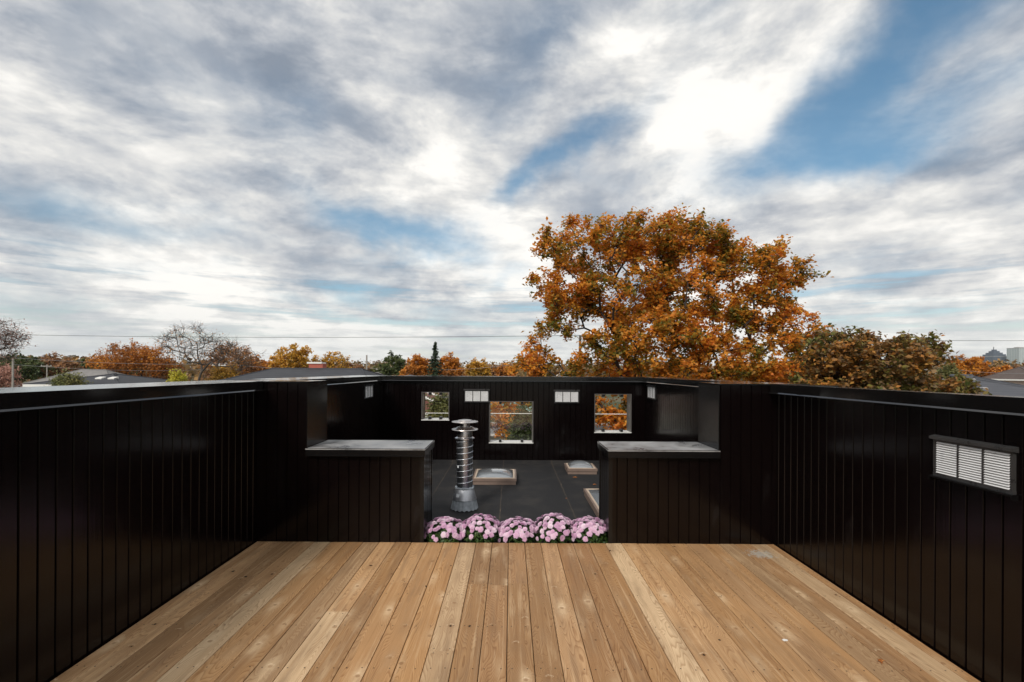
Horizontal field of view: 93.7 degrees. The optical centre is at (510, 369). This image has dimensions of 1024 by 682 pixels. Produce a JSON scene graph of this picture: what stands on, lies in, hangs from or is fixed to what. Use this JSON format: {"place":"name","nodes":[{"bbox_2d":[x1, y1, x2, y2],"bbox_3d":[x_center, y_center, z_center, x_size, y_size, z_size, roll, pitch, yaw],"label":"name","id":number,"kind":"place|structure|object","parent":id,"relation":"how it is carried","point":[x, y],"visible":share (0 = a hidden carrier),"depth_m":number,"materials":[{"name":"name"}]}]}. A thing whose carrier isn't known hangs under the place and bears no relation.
{"place":"outdoors","nodes":[
{"label":"outdoors","id":0,"kind":"place"},
{"bbox_2d":[23,373,169,386],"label":"house","id":1,"kind":"structure","parent":0,"point":[113,378],"depth_m":36.34,"materials":[{"name":"brick"}]},
{"bbox_2d":[220,362,385,379],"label":"house","id":2,"kind":"structure","parent":0,"point":[317,369],"depth_m":29.88,"materials":[{"name":"brick"}]},
{"bbox_2d":[425,393,436,416],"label":"house","id":3,"kind":"structure","parent":0,"point":[426,398],"depth_m":24.10,"materials":[{"name":"white"}]},
{"bbox_2d":[14,375,908,422],"bbox_3d":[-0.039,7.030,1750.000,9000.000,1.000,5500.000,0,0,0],"label":"ground","id":4,"kind":"structure","parent":0,"point":[617,401],"depth_m":101.09,"materials":[{"name":"green plant"}]},
{"bbox_2d":[0,363,23,387],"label":"autumn tree","id":5,"kind":"object","parent":4,"relation":"on","point":[5,374],"visible":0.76,"depth_m":37.64,"materials":[{"name":"green plant"}]},
{"bbox_2d":[12,359,13,386],"bbox_3d":[-37.331,2.709,36.000,0.168,7.231,0.168,0,0,0],"label":"utility pole","id":6,"kind":"object","parent":4,"relation":"on","point":[12,372],"visible":0.31,"depth_m":35.97,"materials":[{"name":"beige wood"}]},
{"bbox_2d":[20,358,216,363],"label":"cable","id":7,"kind":"object","parent":6,"relation":"attached to","point":[78,361],"visible":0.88,"depth_m":40.43,"materials":[{"name":"metal"}]},
{"bbox_2d":[0,317,35,363],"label":"bare tree","id":8,"kind":"object","parent":4,"relation":"on","point":[4,344],"visible":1,"depth_m":30.18,"materials":[{"name":"grey plant"}]},
{"bbox_2d":[0,351,58,384],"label":"autumn tree","id":9,"kind":"object","parent":4,"relation":"on","point":[32,366],"visible":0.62,"depth_m":85.09,"materials":[{"name":"green plant"}]},
{"bbox_2d":[29,351,83,380],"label":"autumn tree","id":10,"kind":"object","parent":4,"relation":"on","point":[62,364],"visible":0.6,"depth_m":89.33,"materials":[{"name":"brown plant"}]},
{"bbox_2d":[46,368,90,385],"bbox_3d":[-24.870,3.108,27.197,3.153,6.582,2.325,0,0,36],"label":"bush","id":11,"kind":"object","parent":4,"relation":"on","point":[75,379],"visible":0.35,"depth_m":26.61,"materials":[{"name":"green plant"}]},
{"bbox_2d":[14,369,125,386],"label":"house","id":12,"kind":"structure","parent":4,"relation":"on","point":[88,372],"depth_m":49.18,"materials":[{"name":"brick"}]},
{"bbox_2d":[72,358,101,369],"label":"autumn tree","id":13,"kind":"object","parent":4,"relation":"on","point":[83,360],"visible":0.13,"depth_m":93.89,"materials":[{"name":"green plant"}]},
{"bbox_2d":[84,338,185,378],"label":"autumn tree","id":14,"kind":"object","parent":4,"relation":"on","point":[140,357],"visible":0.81,"depth_m":54.33,"materials":[{"name":"orange plant"}]},
{"bbox_2d":[165,367,188,381],"bbox_3d":[-27.680,3.086,40.065,2.360,6.589,1.793,0,0,0],"label":"autumn tree","id":15,"kind":"object","parent":4,"relation":"on","point":[176,376],"visible":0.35,"depth_m":39.82,"materials":[{"name":"yellow plant"}]},
{"bbox_2d":[153,319,266,380],"bbox_3d":[-25.015,1.063,39.780,9.651,10.677,4.307,0,0,0],"label":"bare tree","id":16,"kind":"object","parent":4,"relation":"on","point":[208,342],"visible":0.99,"depth_m":39.79,"materials":[{"name":"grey plant"}]},
{"bbox_2d":[204,362,240,380],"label":"autumn tree","id":17,"kind":"object","parent":4,"relation":"on","point":[218,373],"visible":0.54,"depth_m":41.55,"materials":[{"name":"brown plant"}]},
{"bbox_2d":[196,343,262,380],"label":"autumn tree","id":18,"kind":"object","parent":4,"relation":"on","point":[209,368],"visible":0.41,"depth_m":65.12,"materials":[{"name":"brown plant"}]},
{"bbox_2d":[240,354,275,373],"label":"autumn tree","id":19,"kind":"object","parent":4,"relation":"on","point":[264,363],"visible":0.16,"depth_m":75.06,"materials":[{"name":"brown plant"}]},
{"bbox_2d":[268,343,318,368],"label":"autumn tree","id":20,"kind":"object","parent":4,"relation":"on","point":[301,355],"visible":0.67,"depth_m":70.33,"materials":[{"name":"yellow plant"}]},
{"bbox_2d":[318,351,351,367],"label":"autumn tree","id":21,"kind":"object","parent":4,"relation":"on","point":[333,362],"visible":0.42,"depth_m":73.07,"materials":[{"name":"yellow plant"}]},
{"bbox_2d":[335,362,358,367],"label":"autumn tree","id":22,"kind":"object","parent":4,"relation":"on","point":[350,365],"visible":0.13,"depth_m":124.27,"materials":[{"name":"orange plant"}]},
{"bbox_2d":[353,364,370,370],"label":"autumn tree","id":23,"kind":"object","parent":4,"relation":"on","point":[360,366],"visible":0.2,"depth_m":109.66,"materials":[{"name":"orange plant"}]},
{"bbox_2d":[369,365,383,371],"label":"autumn tree","id":24,"kind":"object","parent":4,"relation":"on","point":[375,367],"visible":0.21,"depth_m":129.49,"materials":[{"name":"green plant"}]},
{"bbox_2d":[377,350,405,375],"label":"autumn tree","id":25,"kind":"object","parent":4,"relation":"on","point":[391,359],"visible":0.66,"depth_m":67.87,"materials":[{"name":"green plant"}]},
{"bbox_2d":[397,353,432,375],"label":"autumn tree","id":26,"kind":"object","parent":4,"relation":"on","point":[418,365],"visible":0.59,"depth_m":58.81,"materials":[{"name":"orange plant"}]},
{"bbox_2d":[424,341,442,375],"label":"spruce tree","id":27,"kind":"object","parent":4,"relation":"on","point":[436,366],"visible":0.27,"depth_m":47.84,"materials":[{"name":"green plant"}]},
{"bbox_2d":[425,393,448,417],"bbox_3d":[-2.513,3.467,18.058,1.675,6.104,1.937,0,0,43],"label":"bush","id":28,"kind":"object","parent":4,"relation":"on","point":[438,406],"visible":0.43,"depth_m":17.67,"materials":[{"name":"green plant"}]},
{"bbox_2d":[437,352,465,375],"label":"autumn tree","id":29,"kind":"object","parent":4,"relation":"on","point":[451,364],"visible":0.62,"depth_m":61.48,"materials":[{"name":"orange plant"}]},
{"bbox_2d":[464,357,491,375],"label":"autumn tree","id":30,"kind":"object","parent":4,"relation":"on","point":[483,371],"visible":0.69,"depth_m":65.27,"materials":[{"name":"yellow plant"}]},
{"bbox_2d":[488,364,501,375],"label":"autumn tree","id":31,"kind":"object","parent":4,"relation":"on","point":[491,369],"visible":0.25,"depth_m":118.76,"materials":[{"name":"orange plant"}]},
{"bbox_2d":[493,362,517,375],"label":"autumn tree","id":32,"kind":"object","parent":4,"relation":"on","point":[499,371],"visible":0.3,"depth_m":55.64,"materials":[{"name":"orange plant"}]},
{"bbox_2d":[490,402,521,436],"bbox_3d":[-0.153,4.267,31.927,3.031,4.538,2.702,0,0,14],"label":"autumn tree","id":33,"kind":"object","parent":4,"relation":"on","point":[496,422],"visible":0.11,"depth_m":31.47,"materials":[{"name":"brown plant"}]},
{"bbox_2d":[0,353,1022,383],"bbox_3d":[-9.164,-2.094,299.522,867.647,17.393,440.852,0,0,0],"label":"distant woods","id":34,"kind":"object","parent":4,"relation":"on","point":[191,370],"visible":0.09,"depth_m":177.97,"materials":[{"name":"orange plant"}]},
{"bbox_2d":[501,402,531,439],"bbox_3d":[0.713,3.728,20.037,2.225,5.624,1.862,0,0,0],"label":"bush","id":35,"kind":"object","parent":4,"relation":"on","point":[520,425],"visible":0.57,"depth_m":19.67,"materials":[{"name":"green plant"}]},
{"bbox_2d":[491,202,837,439],"bbox_3d":[8.124,-1.310,26.404,19.600,15.877,8.439,0,0,0],"label":"maple tree","id":36,"kind":"object","parent":4,"relation":"on","point":[670,250],"visible":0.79,"depth_m":25.69,"materials":[{"name":"orange plant"}]},
{"bbox_2d":[787,323,991,394],"bbox_3d":[14.937,2.364,18.797,7.553,8.522,4.502,0,0,0],"label":"maple tree","id":37,"kind":"object","parent":4,"relation":"on","point":[858,360],"visible":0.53,"depth_m":18.01,"materials":[{"name":"brown plant"}]},
{"bbox_2d":[936,363,961,376],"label":"autumn tree","id":38,"kind":"object","parent":4,"relation":"on","point":[948,369],"visible":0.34,"depth_m":49.55,"materials":[{"name":"green plant"}]},
{"bbox_2d":[949,354,994,376],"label":"autumn tree","id":39,"kind":"object","parent":4,"relation":"on","point":[974,363],"visible":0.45,"depth_m":76.24,"materials":[{"name":"orange plant"}]},
{"bbox_2d":[986,364,1012,375],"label":"autumn tree","id":40,"kind":"object","parent":4,"relation":"on","point":[1001,369],"visible":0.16,"depth_m":73.50,"materials":[{"name":"orange plant"}]},
{"bbox_2d":[447,413,531,413],"bbox_3d":[0.478,3.944,16.000,13.100,5.177,0.100,0,0,0],"label":"garden fence","id":41,"kind":"object","parent":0,"point":[509,413],"visible":0.12,"depth_m":15.99,"materials":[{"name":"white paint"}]},
{"bbox_2d":[490,428,504,439],"bbox_3d":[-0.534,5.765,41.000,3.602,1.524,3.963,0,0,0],"label":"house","id":42,"kind":"structure","parent":0,"point":[492,435],"depth_m":39.50,"materials":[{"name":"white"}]},
{"bbox_2d":[0,0,1023,369],"label":"sky","id":43,"kind":"structure","parent":0,"point":[383,174],"materials":[{"name":"white"}]},
{"bbox_2d":[427,463,603,547],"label":"flat roof","id":44,"kind":"structure","parent":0,"point":[535,492],"depth_m":6.17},
{"bbox_2d":[240,380,433,542],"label":"cross wall","id":45,"kind":"structure","parent":44,"relation":"on","point":[313,484],"depth_m":4.25,"materials":[{"name":"black wood"}]},
{"bbox_2d":[424,516,466,542],"bbox_3d":[-0.593,1.472,4.432,0.426,0.229,0.421,0,0,0],"label":"chrysanthemum","id":46,"kind":"object","parent":44,"relation":"on","point":[445,529],"visible":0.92,"depth_m":4.32,"materials":[{"name":"pink plant"}]},
{"bbox_2d":[451,419,477,511],"bbox_3d":[-0.526,1.075,5.500,0.313,1.018,0.318,0,0,0],"label":"flue pipe","id":47,"kind":"object","parent":44,"relation":"on","point":[464,498],"visible":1,"depth_m":5.42,"materials":[{"name":"metal"}]},
{"bbox_2d":[459,513,500,542],"bbox_3d":[-0.272,1.459,4.439,0.435,0.258,0.404,0,0,0],"label":"chrysanthemum","id":48,"kind":"object","parent":44,"relation":"on","point":[483,528],"visible":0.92,"depth_m":4.33,"materials":[{"name":"pink plant"}]},
{"bbox_2d":[473,468,516,484],"bbox_3d":[-0.226,1.514,6.960,0.612,0.150,0.652,0,0,0],"label":"skylight","id":49,"kind":"object","parent":44,"relation":"on","point":[494,476],"visible":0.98,"depth_m":6.92,"materials":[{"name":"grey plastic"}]},
{"bbox_2d":[433,460,598,463],"bbox_3d":[0.016,1.565,8.185,4.510,0.050,0.030,0,0,0],"label":"roof upstand","id":50,"kind":"object","parent":44,"relation":"on","point":[518,461],"visible":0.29,"depth_m":8.17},
{"bbox_2d":[497,516,538,544],"bbox_3d":[0.065,1.477,4.433,0.427,0.226,0.416,0,0,0],"label":"chrysanthemum","id":51,"kind":"object","parent":44,"relation":"on","point":[518,529],"visible":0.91,"depth_m":4.33,"materials":[{"name":"pink plant"}]},
{"bbox_2d":[532,513,574,542],"bbox_3d":[0.393,1.455,4.430,0.431,0.275,0.436,0,0,0],"label":"chrysanthemum","id":52,"kind":"object","parent":44,"relation":"on","point":[552,525],"visible":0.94,"depth_m":4.32,"materials":[{"name":"pink plant"}]},
{"bbox_2d":[564,460,597,473],"bbox_3d":[1.097,1.511,7.560,0.462,0.170,0.452,0,0,0],"label":"skylight","id":53,"kind":"object","parent":44,"relation":"on","point":[579,467],"visible":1,"depth_m":7.51,"materials":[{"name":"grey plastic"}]},
{"bbox_2d":[567,515,606,542],"bbox_3d":[0.716,1.473,4.444,0.401,0.242,0.402,0,0,0],"label":"chrysanthemum","id":54,"kind":"object","parent":44,"relation":"on","point":[588,529],"visible":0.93,"depth_m":4.32,"materials":[{"name":"pink plant"}]},
{"bbox_2d":[583,488,598,517],"bbox_3d":[1.242,1.532,5.600,0.632,0.130,1.032,0,0,0],"label":"skylight","id":55,"kind":"object","parent":44,"relation":"on","point":[591,496],"visible":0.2,"depth_m":5.76,"materials":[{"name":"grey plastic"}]},
{"bbox_2d":[597,382,809,544],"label":"cross wall","id":56,"kind":"structure","parent":44,"relation":"on","point":[715,483],"depth_m":4.25,"materials":[{"name":"black wood"}]},
{"bbox_2d":[491,425,614,429],"bbox_3d":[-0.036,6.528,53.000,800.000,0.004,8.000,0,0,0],"label":"street","id":57,"kind":"structure","parent":0,"point":[599,428],"depth_m":54.93,"materials":[{"name":"grey asphalt"}]},
{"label":"utility pole","id":58,"kind":"object","parent":57,"relation":"on","visible":0},
{"bbox_2d":[14,364,176,370],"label":"cable","id":59,"kind":"object","parent":58,"relation":"attached to","point":[98,369],"visible":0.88,"depth_m":42.16,"materials":[{"name":"metal"}]},
{"bbox_2d":[940,374,1023,396],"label":"house","id":60,"kind":"structure","parent":0,"point":[997,387],"depth_m":25.45,"materials":[{"name":"grey brick"}]},
{"bbox_2d":[981,347,1006,365],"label":"tower block","id":61,"kind":"structure","parent":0,"point":[992,355],"depth_m":2278.30,"materials":[{"name":"grey glass"}]},
{"bbox_2d":[983,366,1023,384],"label":"house","id":62,"kind":"structure","parent":0,"point":[1006,376],"depth_m":61.92,"materials":[{"name":"brick"}]},
{"bbox_2d":[1006,347,1023,363],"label":"tower block","id":63,"kind":"structure","parent":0,"point":[1014,353],"depth_m":2187.92,"materials":[{"name":"concrete"}]},
{"bbox_3d":[4.744,2.088,33.000,0.257,8.936,0.257,0,0,0],"label":"utility pole","id":64,"kind":"object","parent":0,"visible":0},
{"bbox_2d":[2,334,577,337],"bbox_3d":[-22.566,-2.575,34.499,54.753,0.476,0.025,0,0,3],"label":"cable","id":65,"kind":"object","parent":64,"relation":"attached to","point":[300,337],"visible":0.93,"depth_m":34.05,"materials":[{"name":"black"}]},
{"bbox_2d":[935,340,1005,340],"bbox_3d":[25.643,-2.128,32.999,41.752,0.201,0.024,0,0,0],"label":"cable","id":66,"kind":"object","parent":64,"relation":"attached to","point":[972,340],"visible":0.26,"depth_m":32.99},
{"bbox_3d":[0.026,4.285,2.920,5.040,4.490,11.040,0,0,0],"label":"house","id":67,"kind":"object","parent":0,"visible":0},
{"bbox_2d":[0,375,381,681],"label":"side wall","id":68,"kind":"structure","parent":67,"relation":"on","point":[124,507],"depth_m":2.74,"materials":[{"name":"black wood"}]},
{"bbox_2d":[364,384,374,399],"bbox_3d":[-2.235,0.346,7.600,0.034,0.248,0.444,0,0,0],"label":"wall vent","id":69,"kind":"object","parent":68,"relation":"attached to","point":[368,391],"depth_m":7.56,"materials":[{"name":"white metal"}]},
{"bbox_2d":[478,548,535,681],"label":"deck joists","id":70,"kind":"object","parent":68,"relation":"attached to","point":[507,623],"depth_m":3.00,"materials":[{"name":"brown wood"}]},
{"bbox_2d":[50,541,979,681],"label":"deck","id":71,"kind":"structure","parent":70,"relation":"on","point":[261,611],"depth_m":2.91,"materials":[{"name":"brown wood"}]},
{"bbox_2d":[371,375,644,460],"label":"end wall","id":72,"kind":"structure","parent":67,"relation":"on","point":[564,431],"depth_m":8.20,"materials":[{"name":"black wood"}]},
{"bbox_2d":[421,392,448,420],"bbox_3d":[-1.286,0.619,8.338,0.479,0.486,0.293,0,0,0],"label":"window frame","id":73,"kind":"structure","parent":72,"relation":"in","point":[422,393],"depth_m":8.22,"materials":[{"name":"white metal"}]},
{"bbox_2d":[464,389,489,403],"bbox_3d":[-0.580,0.450,8.183,0.444,0.248,0.034,0,0,0],"label":"wall vent","id":74,"kind":"object","parent":72,"relation":"attached to","point":[476,396],"depth_m":8.19,"materials":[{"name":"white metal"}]},
{"bbox_2d":[489,401,532,443],"bbox_3d":[0.008,0.894,8.338,0.761,0.720,0.293,0,0,0],"label":"window frame","id":75,"kind":"structure","parent":72,"relation":"in","point":[500,402],"depth_m":8.21,"materials":[{"name":"white metal"}]},
{"bbox_2d":[554,390,579,403],"bbox_3d":[0.954,0.462,8.183,0.444,0.248,0.034,0,0,0],"label":"vent","id":76,"kind":"object","parent":72,"relation":"attached to","point":[566,396],"depth_m":8.19,"materials":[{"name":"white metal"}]},
{"bbox_2d":[594,394,631,432],"bbox_3d":[1.746,0.743,8.338,0.638,0.667,0.293,0,0,0],"label":"window frame","id":77,"kind":"structure","parent":72,"relation":"in","point":[629,396],"depth_m":8.22,"materials":[{"name":"white metal"}]},
{"bbox_2d":[643,377,1023,681],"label":"side wall","id":78,"kind":"structure","parent":67,"relation":"on","point":[870,514],"depth_m":2.87,"materials":[{"name":"black wood"}]},
{"bbox_2d":[646,385,655,400],"bbox_3d":[2.281,0.370,7.810,0.034,0.248,0.444,0,0,0],"label":"vent","id":79,"kind":"object","parent":78,"relation":"attached to","point":[651,392],"depth_m":7.79,"materials":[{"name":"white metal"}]},
{"bbox_2d":[928,434,1018,500],"bbox_3d":[2.330,0.481,2.440,0.034,0.248,0.444,0,0,0],"label":"vent","id":80,"kind":"object","parent":78,"relation":"attached to","point":[986,466],"depth_m":2.40,"materials":[{"name":"white metal"}]}
]}

